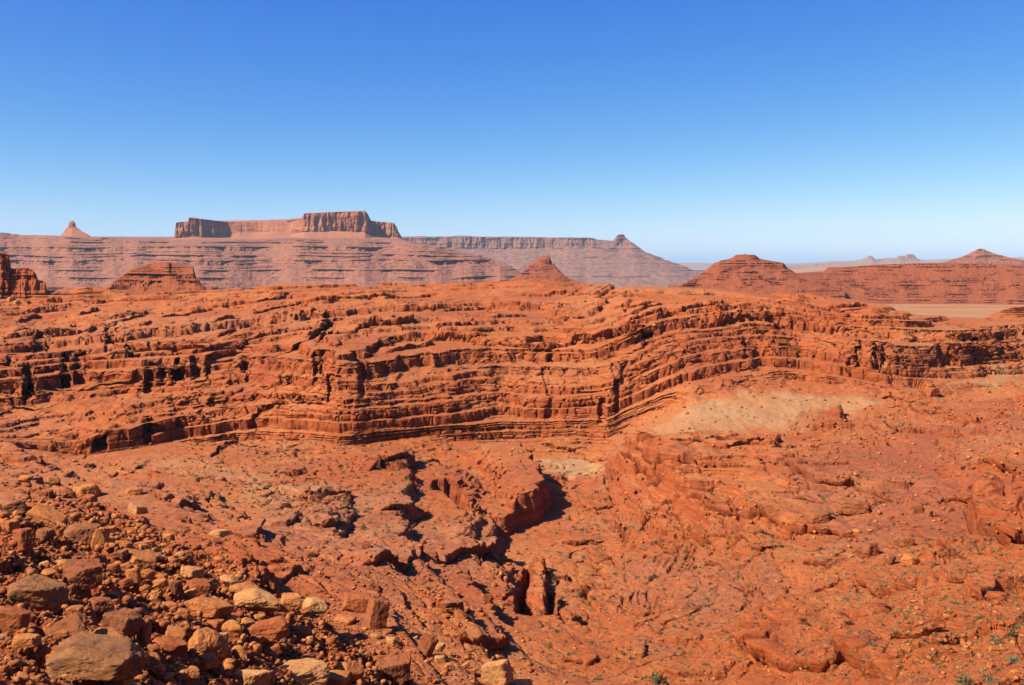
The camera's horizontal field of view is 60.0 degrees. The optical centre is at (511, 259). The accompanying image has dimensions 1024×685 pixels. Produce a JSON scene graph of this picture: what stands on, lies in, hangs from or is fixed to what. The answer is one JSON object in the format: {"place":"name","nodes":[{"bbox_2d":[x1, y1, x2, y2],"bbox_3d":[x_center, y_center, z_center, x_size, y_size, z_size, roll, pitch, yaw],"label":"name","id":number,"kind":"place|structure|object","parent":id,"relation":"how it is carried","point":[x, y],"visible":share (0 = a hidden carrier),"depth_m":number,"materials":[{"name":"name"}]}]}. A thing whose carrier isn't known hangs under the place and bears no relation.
{"place":"outdoors","nodes":[
{"label":"outdoors","id":0,"kind":"place"},
{"bbox_2d":[0,233,520,289],"bbox_3d":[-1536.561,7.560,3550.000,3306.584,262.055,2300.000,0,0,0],"label":"plateau","id":1,"kind":"structure","parent":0,"point":[54,262],"depth_m":2693.70,"materials":[{"name":"stone"}]},
{"bbox_2d":[61,221,92,237],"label":"butte","id":2,"kind":"object","parent":1,"relation":"on","point":[72,229],"visible":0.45,"depth_m":3337.75,"materials":[{"name":"stone"}]},
{"bbox_2d":[170,211,402,239],"bbox_3d":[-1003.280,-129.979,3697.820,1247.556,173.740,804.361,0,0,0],"label":"mesa","id":3,"kind":"structure","parent":1,"relation":"on","point":[351,224],"depth_m":3581.89,"materials":[{"name":"stone"}]},
{"bbox_2d":[0,267,1023,684],"bbox_3d":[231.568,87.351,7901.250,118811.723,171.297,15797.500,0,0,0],"label":"ground","id":4,"kind":"structure","parent":0,"point":[912,349],"depth_m":164.76,"materials":[{"name":"red stone"}]},
{"bbox_2d":[0,519,20,531],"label":"boulder","id":5,"kind":"object","parent":4,"relation":"on","point":[10,525],"visible":0.93,"depth_m":58.07,"materials":[{"name":"orange stone"}]},
{"bbox_2d":[0,500,25,514],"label":"boulder","id":6,"kind":"object","parent":4,"relation":"on","point":[11,506],"visible":0.74,"depth_m":68.85,"materials":[{"name":"stone"}]},
{"bbox_2d":[0,606,30,633],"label":"boulder","id":7,"kind":"object","parent":4,"relation":"on","point":[14,619],"visible":0.86,"depth_m":27.43,"materials":[{"name":"stone"}]},
{"bbox_2d":[16,561,28,571],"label":"stone","id":8,"kind":"object","parent":4,"relation":"on","point":[21,566],"visible":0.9,"depth_m":43.25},
{"bbox_2d":[17,671,29,681],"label":"stone","id":9,"kind":"object","parent":4,"relation":"on","point":[24,676],"visible":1,"depth_m":19.67,"materials":[{"name":"orange stone"}]},
{"bbox_2d":[12,528,35,549],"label":"boulder","id":10,"kind":"object","parent":4,"relation":"on","point":[24,538],"visible":1,"depth_m":47.33,"materials":[{"name":"stone"}]},
{"bbox_2d":[15,475,32,481],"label":"boulder","id":11,"kind":"object","parent":4,"relation":"on","point":[24,478],"visible":0.99,"depth_m":101.42,"materials":[{"name":"orange stone"}]},
{"bbox_2d":[11,633,41,648],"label":"boulder","id":12,"kind":"object","parent":4,"relation":"on","point":[29,640],"visible":1,"depth_m":24.59,"materials":[{"name":"orange stone"}]},
{"bbox_2d":[7,575,69,612],"bbox_3d":[-19.892,13.957,37.120,2.369,1.111,1.709,14,0,-6],"label":"boulder","id":13,"kind":"object","parent":4,"relation":"on","point":[40,593],"visible":0.93,"depth_m":36.65,"materials":[{"name":"stone"}]},
{"bbox_2d":[36,527,56,541],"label":"boulder","id":14,"kind":"object","parent":4,"relation":"on","point":[45,533],"visible":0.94,"depth_m":56.82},
{"bbox_2d":[26,505,68,528],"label":"boulder","id":15,"kind":"object","parent":4,"relation":"on","point":[49,516],"visible":0.73,"depth_m":65.14,"materials":[{"name":"orange stone"}]},
{"bbox_2d":[41,568,56,578],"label":"boulder","id":16,"kind":"object","parent":4,"relation":"on","point":[49,572],"visible":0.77,"depth_m":41.06,"materials":[{"name":"orange stone"}]},
{"bbox_2d":[46,476,60,484],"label":"boulder","id":17,"kind":"object","parent":4,"relation":"on","point":[54,480],"visible":1,"depth_m":118.37,"materials":[{"name":"orange stone"}]},
{"bbox_2d":[0,253,118,300],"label":"rock outcrop","id":18,"kind":"object","parent":4,"relation":"on","point":[19,283],"visible":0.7,"depth_m":408.90,"materials":[{"name":"red stone"}]},
{"bbox_2d":[54,630,69,637],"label":"stone","id":19,"kind":"object","parent":4,"relation":"on","point":[62,634],"visible":1,"depth_m":29.33,"materials":[{"name":"orange stone"}]},
{"bbox_2d":[45,612,88,638],"bbox_3d":[-15.076,12.496,30.027,1.282,0.803,1.263,0,0,-32],"label":"boulder","id":20,"kind":"object","parent":4,"relation":"on","point":[74,623],"visible":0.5,"depth_m":30.05,"materials":[{"name":"stone"}]},
{"bbox_2d":[66,605,83,613],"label":"stone","id":21,"kind":"object","parent":4,"relation":"on","point":[76,608],"visible":0.89,"depth_m":36.01,"materials":[{"name":"orange stone"}]},
{"bbox_2d":[63,522,100,545],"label":"boulder","id":22,"kind":"object","parent":4,"relation":"on","point":[80,532],"visible":0.6,"depth_m":61.56,"materials":[{"name":"stone"}]},
{"bbox_2d":[62,558,102,591],"bbox_3d":[-20.346,14.991,42.111,1.848,1.351,1.399,0,0,-16],"label":"boulder","id":23,"kind":"object","parent":4,"relation":"on","point":[84,575],"visible":0.91,"depth_m":41.65,"materials":[{"name":"stone"}]},
{"bbox_2d":[73,483,101,497],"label":"boulder","id":24,"kind":"object","parent":4,"relation":"on","point":[86,489],"visible":0.72,"depth_m":110.31,"materials":[{"name":"orange stone"}]},
{"bbox_2d":[80,494,97,501],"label":"boulder","id":25,"kind":"object","parent":4,"relation":"on","point":[91,497],"visible":0.91,"depth_m":105.06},
{"bbox_2d":[46,631,149,681],"bbox_3d":[-10.602,10.180,22.612,2.430,0.827,1.752,5,-4,4],"label":"boulder","id":26,"kind":"object","parent":4,"relation":"on","point":[85,656],"visible":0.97,"depth_m":22.09,"materials":[{"name":"stone"}]},
{"bbox_2d":[91,527,109,550],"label":"boulder","id":27,"kind":"object","parent":4,"relation":"on","point":[101,535],"visible":0.94,"depth_m":60.24,"materials":[{"name":"orange stone"}]},
{"bbox_2d":[87,596,114,615],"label":"boulder","id":28,"kind":"object","parent":4,"relation":"on","point":[100,605],"visible":0.79,"depth_m":37.88,"materials":[{"name":"stone"}]},
{"bbox_2d":[94,627,126,635],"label":"boulder","id":29,"kind":"object","parent":4,"relation":"on","point":[112,631],"visible":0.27,"depth_m":30.89,"materials":[{"name":"orange stone"}]},
{"bbox_2d":[104,591,120,598],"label":"stone","id":30,"kind":"object","parent":4,"relation":"on","point":[111,594],"visible":0.61,"depth_m":43.15,"materials":[{"name":"beige stone"}]},
{"bbox_2d":[107,563,120,572],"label":"stone","id":31,"kind":"object","parent":4,"relation":"on","point":[114,567],"visible":0.94,"depth_m":49.90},
{"bbox_2d":[107,677,134,684],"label":"boulder","id":32,"kind":"object","parent":4,"relation":"on","point":[125,682],"visible":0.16,"depth_m":22.99,"materials":[{"name":"stone"}]},
{"bbox_2d":[114,549,128,557],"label":"stone","id":33,"kind":"object","parent":4,"relation":"on","point":[123,553],"visible":1,"depth_m":58.45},
{"bbox_2d":[102,607,144,637],"bbox_3d":[-14.612,13.736,33.426,1.216,1.032,1.010,0,0,24],"label":"boulder","id":34,"kind":"object","parent":4,"relation":"on","point":[129,622],"visible":0.72,"depth_m":33.20,"materials":[{"name":"stone"}]},
{"bbox_2d":[115,540,133,548],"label":"boulder","id":35,"kind":"object","parent":4,"relation":"on","point":[123,544],"visible":0.69,"depth_m":60.48,"materials":[{"name":"orange stone"}]},
{"bbox_2d":[119,577,133,588],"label":"stone","id":36,"kind":"object","parent":4,"relation":"on","point":[126,582],"visible":1,"depth_m":48.12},
{"bbox_2d":[125,567,141,582],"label":"boulder","id":37,"kind":"object","parent":4,"relation":"on","point":[134,573],"visible":0.68,"depth_m":49.29,"materials":[{"name":"orange stone"}]},
{"bbox_2d":[125,487,142,495],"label":"boulder","id":38,"kind":"object","parent":4,"relation":"on","point":[133,491],"visible":1,"depth_m":110.98,"materials":[{"name":"orange stone"}]},
{"bbox_2d":[127,502,147,513],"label":"boulder","id":39,"kind":"object","parent":4,"relation":"on","point":[135,508],"visible":0.98,"depth_m":99.48,"materials":[{"name":"stone"}]},
{"bbox_2d":[124,548,156,571],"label":"boulder","id":40,"kind":"object","parent":4,"relation":"on","point":[143,559],"visible":0.62,"depth_m":58.83,"materials":[{"name":"orange stone"}]},
{"bbox_2d":[136,622,151,645],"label":"boulder","id":41,"kind":"object","parent":4,"relation":"on","point":[143,635],"visible":0.66,"depth_m":33.85,"materials":[{"name":"beige stone"}]},
{"bbox_2d":[133,540,154,547],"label":"boulder","id":42,"kind":"object","parent":4,"relation":"on","point":[150,543],"visible":0.65,"depth_m":66.71,"materials":[{"name":"orange stone"}]},
{"bbox_2d":[141,568,154,580],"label":"boulder","id":43,"kind":"object","parent":4,"relation":"on","point":[148,573],"visible":0.98,"depth_m":54.80,"materials":[{"name":"orange stone"}]},
{"bbox_2d":[144,642,160,653],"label":"stone","id":44,"kind":"object","parent":4,"relation":"on","point":[153,647],"visible":0.83,"depth_m":33.37,"materials":[{"name":"orange stone"}]},
{"bbox_2d":[147,596,158,607],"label":"stone","id":45,"kind":"object","parent":4,"relation":"on","point":[155,600],"visible":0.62,"depth_m":46.14,"materials":[{"name":"orange stone"}]},
{"bbox_2d":[148,652,160,666],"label":"boulder","id":46,"kind":"object","parent":4,"relation":"on","point":[154,659],"visible":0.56,"depth_m":32.71,"materials":[{"name":"beige stone"}]},
{"bbox_2d":[105,262,211,294],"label":"rock outcrop","id":47,"kind":"object","parent":4,"relation":"on","point":[160,277],"visible":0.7,"depth_m":718.38,"materials":[{"name":"stone"}]},
{"bbox_2d":[152,578,168,587],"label":"stone","id":48,"kind":"object","parent":4,"relation":"on","point":[160,583],"visible":0.98,"depth_m":48.94,"materials":[{"name":"orange stone"}]},
{"bbox_2d":[163,532,172,541],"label":"stone","id":49,"kind":"object","parent":4,"relation":"on","point":[168,536],"visible":0.97,"depth_m":74.90,"materials":[{"name":"orange stone"}]},
{"bbox_2d":[152,637,187,656],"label":"boulder","id":50,"kind":"object","parent":4,"relation":"on","point":[173,647],"visible":0.73,"depth_m":35.97,"materials":[{"name":"stone"}]},
{"bbox_2d":[164,601,177,611],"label":"boulder","id":51,"kind":"object","parent":4,"relation":"on","point":[170,604],"visible":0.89,"depth_m":45.48,"materials":[{"name":"orange stone"}]},
{"bbox_2d":[164,625,184,639],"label":"boulder","id":52,"kind":"object","parent":4,"relation":"on","point":[175,631],"visible":0.59,"depth_m":37.90,"materials":[{"name":"orange stone"}]},
{"bbox_2d":[168,580,182,596],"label":"boulder","id":53,"kind":"object","parent":4,"relation":"on","point":[176,587],"visible":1,"depth_m":48.10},
{"bbox_2d":[177,607,189,617],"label":"stone","id":54,"kind":"object","parent":4,"relation":"on","point":[184,612],"visible":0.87,"depth_m":43.92,"materials":[{"name":"orange stone"}]},
{"bbox_2d":[178,666,199,680],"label":"boulder","id":55,"kind":"object","parent":4,"relation":"on","point":[190,673],"visible":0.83,"depth_m":33.72,"materials":[{"name":"orange stone"}]},
{"bbox_2d":[180,566,204,578],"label":"boulder","id":56,"kind":"object","parent":4,"relation":"on","point":[191,572],"visible":0.97,"depth_m":58.03,"materials":[{"name":"stone"}]},
{"bbox_2d":[186,578,210,595],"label":"boulder","id":57,"kind":"object","parent":4,"relation":"on","point":[201,585],"visible":0.69,"depth_m":55.58,"materials":[{"name":"stone"}]},
{"bbox_2d":[0,493,411,684],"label":"rubble","id":58,"kind":"object","parent":4,"relation":"on","point":[131,603],"visible":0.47,"depth_m":49.90,"materials":[{"name":"beige stone"}]},
{"bbox_2d":[187,627,228,661],"bbox_3d":[-13.615,17.324,39.868,1.873,1.298,1.351,16,-11,-11],"label":"boulder","id":59,"kind":"object","parent":4,"relation":"on","point":[201,641],"visible":0.74,"depth_m":39.54,"materials":[{"name":"orange stone"}]},
{"bbox_2d":[199,653,218,668],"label":"boulder","id":60,"kind":"object","parent":4,"relation":"on","point":[210,660],"visible":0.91,"depth_m":38.65,"materials":[{"name":"beige stone"}]},
{"bbox_2d":[184,597,234,619],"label":"boulder","id":61,"kind":"object","parent":4,"relation":"on","point":[213,608],"visible":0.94,"depth_m":47.08,"materials":[{"name":"orange stone"}]},
{"bbox_2d":[206,619,224,632],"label":"boulder","id":62,"kind":"object","parent":4,"relation":"on","point":[216,624],"visible":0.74,"depth_m":46.03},
{"bbox_2d":[209,529,229,537],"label":"boulder","id":63,"kind":"object","parent":4,"relation":"on","point":[218,533],"visible":0.97,"depth_m":90.58,"materials":[{"name":"stone"}]},
{"bbox_2d":[219,574,240,586],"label":"boulder","id":64,"kind":"object","parent":4,"relation":"on","point":[232,579],"visible":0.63,"depth_m":62.07,"materials":[{"name":"stone"}]},
{"bbox_2d":[221,619,242,638],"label":"boulder","id":65,"kind":"object","parent":4,"relation":"on","point":[231,627],"visible":0.94,"depth_m":45.96,"materials":[{"name":"orange stone"}]},
{"bbox_2d":[231,645,246,660],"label":"boulder","id":66,"kind":"object","parent":4,"relation":"on","point":[238,651],"visible":1,"depth_m":42.66,"materials":[{"name":"orange stone"}]},
{"bbox_2d":[228,581,260,594],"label":"boulder","id":67,"kind":"object","parent":4,"relation":"on","point":[235,588],"visible":0.47,"depth_m":58.92,"materials":[{"name":"orange stone"}]},
{"bbox_2d":[233,669,271,684],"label":"boulder","id":68,"kind":"object","parent":4,"relation":"on","point":[251,677],"visible":0.92,"depth_m":39.26,"materials":[{"name":"stone"}]},
{"bbox_2d":[233,588,280,612],"bbox_3d":[-15.546,20.889,54.139,2.815,1.468,2.093,0,0,-15],"label":"boulder","id":69,"kind":"object","parent":4,"relation":"on","point":[261,600],"visible":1,"depth_m":53.45,"materials":[{"name":"stone"}]},
{"bbox_2d":[252,613,265,620],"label":"stone","id":70,"kind":"object","parent":4,"relation":"on","point":[257,617],"visible":0.66,"depth_m":52.25,"materials":[{"name":"orange stone"}]},
{"bbox_2d":[244,615,289,644],"bbox_3d":[-13.327,20.048,47.926,2.958,1.007,2.133,-14,-5,11],"label":"boulder","id":71,"kind":"object","parent":4,"relation":"on","point":[273,629],"visible":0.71,"depth_m":47.33,"materials":[{"name":"stone"}]},
{"bbox_2d":[264,643,281,657],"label":"stone","id":72,"kind":"object","parent":4,"relation":"on","point":[274,650],"visible":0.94,"depth_m":46.90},
{"bbox_2d":[280,593,301,610],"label":"boulder","id":73,"kind":"object","parent":4,"relation":"on","point":[289,601],"visible":1,"depth_m":60.19,"materials":[{"name":"orange stone"}]},
{"bbox_2d":[294,626,311,639],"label":"boulder","id":74,"kind":"object","parent":4,"relation":"on","point":[303,632],"visible":0.84,"depth_m":54.95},
{"bbox_2d":[278,658,329,684],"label":"boulder","id":75,"kind":"object","parent":4,"relation":"on","point":[309,671],"visible":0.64,"depth_m":45.79,"materials":[{"name":"stone"}]},
{"bbox_2d":[302,597,327,613],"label":"boulder","id":76,"kind":"object","parent":4,"relation":"on","point":[316,605],"visible":1,"depth_m":62.09,"materials":[{"name":"stone"}]},
{"bbox_2d":[326,670,350,684],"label":"boulder","id":77,"kind":"object","parent":4,"relation":"on","point":[339,677],"visible":0.61,"depth_m":47.27,"materials":[{"name":"orange stone"}]},
{"bbox_2d":[334,614,356,624],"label":"boulder","id":78,"kind":"object","parent":4,"relation":"on","point":[342,619],"visible":1,"depth_m":66.49,"materials":[{"name":"orange stone"}]},
{"bbox_2d":[337,660,364,682],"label":"boulder","id":79,"kind":"object","parent":4,"relation":"on","point":[355,668],"visible":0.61,"depth_m":49.25,"materials":[{"name":"beige stone"}]},
{"bbox_2d":[342,592,370,612],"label":"boulder","id":80,"kind":"object","parent":4,"relation":"on","point":[355,602],"visible":0.82,"depth_m":68.79,"materials":[{"name":"stone"}]},
{"bbox_2d":[364,596,389,629],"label":"boulder","id":81,"kind":"object","parent":4,"relation":"on","point":[377,609],"visible":0.92,"depth_m":65.69,"materials":[{"name":"stone"}]},
{"bbox_2d":[375,652,410,684],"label":"boulder","id":82,"kind":"object","parent":4,"relation":"on","point":[396,669],"visible":0.79,"depth_m":53.49,"materials":[{"name":"stone"}]},
{"bbox_2d":[417,633,438,657],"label":"boulder","id":83,"kind":"object","parent":4,"relation":"on","point":[427,644],"visible":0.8,"depth_m":63.30,"materials":[{"name":"stone"}]},
{"bbox_2d":[481,659,513,684],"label":"boulder","id":84,"kind":"object","parent":4,"relation":"on","point":[499,672],"visible":1,"depth_m":61.72,"materials":[{"name":"stone"}]},
{"bbox_2d":[0,298,1023,684],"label":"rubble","id":85,"kind":"object","parent":4,"relation":"on","point":[654,324],"visible":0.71,"depth_m":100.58,"materials":[{"name":"orange stone"}]},
{"bbox_2d":[0,438,1023,684],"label":"scrub","id":86,"kind":"object","parent":4,"relation":"on","point":[660,572],"visible":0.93,"depth_m":96.68,"materials":[{"name":"plant"}]},
{"bbox_2d":[511,678,532,684],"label":"boulder","id":87,"kind":"object","parent":4,"relation":"on","point":[522,681],"visible":0.94,"depth_m":62.85,"materials":[{"name":"stone"}]},
{"bbox_2d":[500,255,579,284],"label":"butte","id":88,"kind":"object","parent":4,"relation":"on","point":[542,268],"visible":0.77,"depth_m":1702.34,"materials":[{"name":"stone"}]},
{"bbox_2d":[648,671,668,684],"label":"shrub","id":89,"kind":"object","parent":4,"relation":"on","point":[657,675],"visible":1,"depth_m":71.32,"materials":[{"name":"green plant"}]},
{"bbox_2d":[668,254,844,298],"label":"butte","id":90,"kind":"object","parent":4,"relation":"on","point":[746,273],"visible":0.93,"depth_m":1195.38,"materials":[{"name":"stone"}]},
{"bbox_2d":[804,510,830,522],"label":"boulder","id":91,"kind":"object","parent":4,"relation":"on","point":[819,516],"visible":0.98,"depth_m":118.44,"materials":[{"name":"stone"}]},
{"bbox_2d":[836,498,868,514],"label":"boulder","id":92,"kind":"object","parent":4,"relation":"on","point":[849,507],"visible":1,"depth_m":121.69,"materials":[{"name":"stone"}]},
{"bbox_2d":[854,541,879,558],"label":"boulder","id":93,"kind":"object","parent":4,"relation":"on","point":[864,550],"visible":0.96,"depth_m":98.82,"materials":[{"name":"stone"}]},
{"bbox_2d":[874,600,886,606],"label":"boulder","id":94,"kind":"object","parent":4,"relation":"on","point":[879,603],"visible":1,"depth_m":77.08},
{"bbox_2d":[885,554,896,564],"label":"boulder","id":95,"kind":"object","parent":4,"relation":"on","point":[890,559],"visible":1,"depth_m":95.19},
{"bbox_2d":[893,535,914,546],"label":"boulder","id":96,"kind":"object","parent":4,"relation":"on","point":[903,540],"visible":1,"depth_m":101.33,"materials":[{"name":"stone"}]},
{"bbox_2d":[899,553,919,564],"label":"boulder","id":97,"kind":"object","parent":4,"relation":"on","point":[909,559],"visible":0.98,"depth_m":95.28,"materials":[{"name":"orange stone"}]},
{"bbox_2d":[796,263,1023,304],"bbox_3d":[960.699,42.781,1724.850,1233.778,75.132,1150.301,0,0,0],"label":"mesa","id":98,"kind":"structure","parent":4,"relation":"on","point":[950,283],"depth_m":1321.44,"materials":[{"name":"stone"}]},
{"bbox_2d":[941,249,1023,264],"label":"butte","id":99,"kind":"object","parent":98,"relation":"on","point":[980,256],"visible":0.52,"depth_m":2217.28,"materials":[{"name":"stone"}]},
{"bbox_2d":[908,502,923,512],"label":"boulder","id":100,"kind":"object","parent":4,"relation":"on","point":[918,507],"visible":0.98,"depth_m":118.19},
{"bbox_2d":[924,387,939,396],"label":"boulder","id":101,"kind":"object","parent":4,"relation":"on","point":[931,391],"visible":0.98,"depth_m":225.90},
{"bbox_2d":[955,675,976,684],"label":"shrub","id":102,"kind":"object","parent":4,"relation":"on","point":[965,680],"visible":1,"depth_m":55.56,"materials":[{"name":"green plant"}]},
{"bbox_2d":[981,672,1000,683],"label":"shrub","id":103,"kind":"object","parent":4,"relation":"on","point":[987,675],"visible":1,"depth_m":54.94,"materials":[{"name":"green plant"}]},
{"bbox_2d":[985,307,1023,318],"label":"rock outcrop","id":104,"kind":"object","parent":4,"relation":"on","point":[1014,312],"visible":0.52,"depth_m":458.92,"materials":[{"name":"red stone"}]},
{"bbox_2d":[1005,653,1021,663],"bbox_3d":[33.477,26.498,58.850,1.198,0.694,1.346,0,0,-25],"label":"shrub","id":105,"kind":"object","parent":4,"relation":"on","point":[1017,657],"visible":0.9,"depth_m":58.93,"materials":[{"name":"green plant"}]},
{"bbox_2d":[0,0,1023,269],"label":"sky","id":106,"kind":"structure","parent":0,"point":[690,131],"materials":[{"name":"blue"}]},
{"bbox_2d":[402,234,700,287],"bbox_3d":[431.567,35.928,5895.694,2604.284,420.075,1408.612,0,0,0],"label":"ridge","id":107,"kind":"structure","parent":0,"point":[620,260],"depth_m":5716.90,"materials":[{"name":"stone"}]},
{"bbox_2d":[677,257,1023,268],"bbox_3d":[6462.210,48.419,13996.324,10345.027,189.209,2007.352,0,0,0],"label":"hills","id":108,"kind":"structure","parent":0,"point":[698,265],"depth_m":13429.06,"materials":[{"name":"stone"}]},
{"bbox_2d":[786,254,925,269],"bbox_3d":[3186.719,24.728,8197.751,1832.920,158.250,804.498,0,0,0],"label":"ridge","id":109,"kind":"structure","parent":0,"point":[905,259],"depth_m":7927.59,"materials":[{"name":"stone"}]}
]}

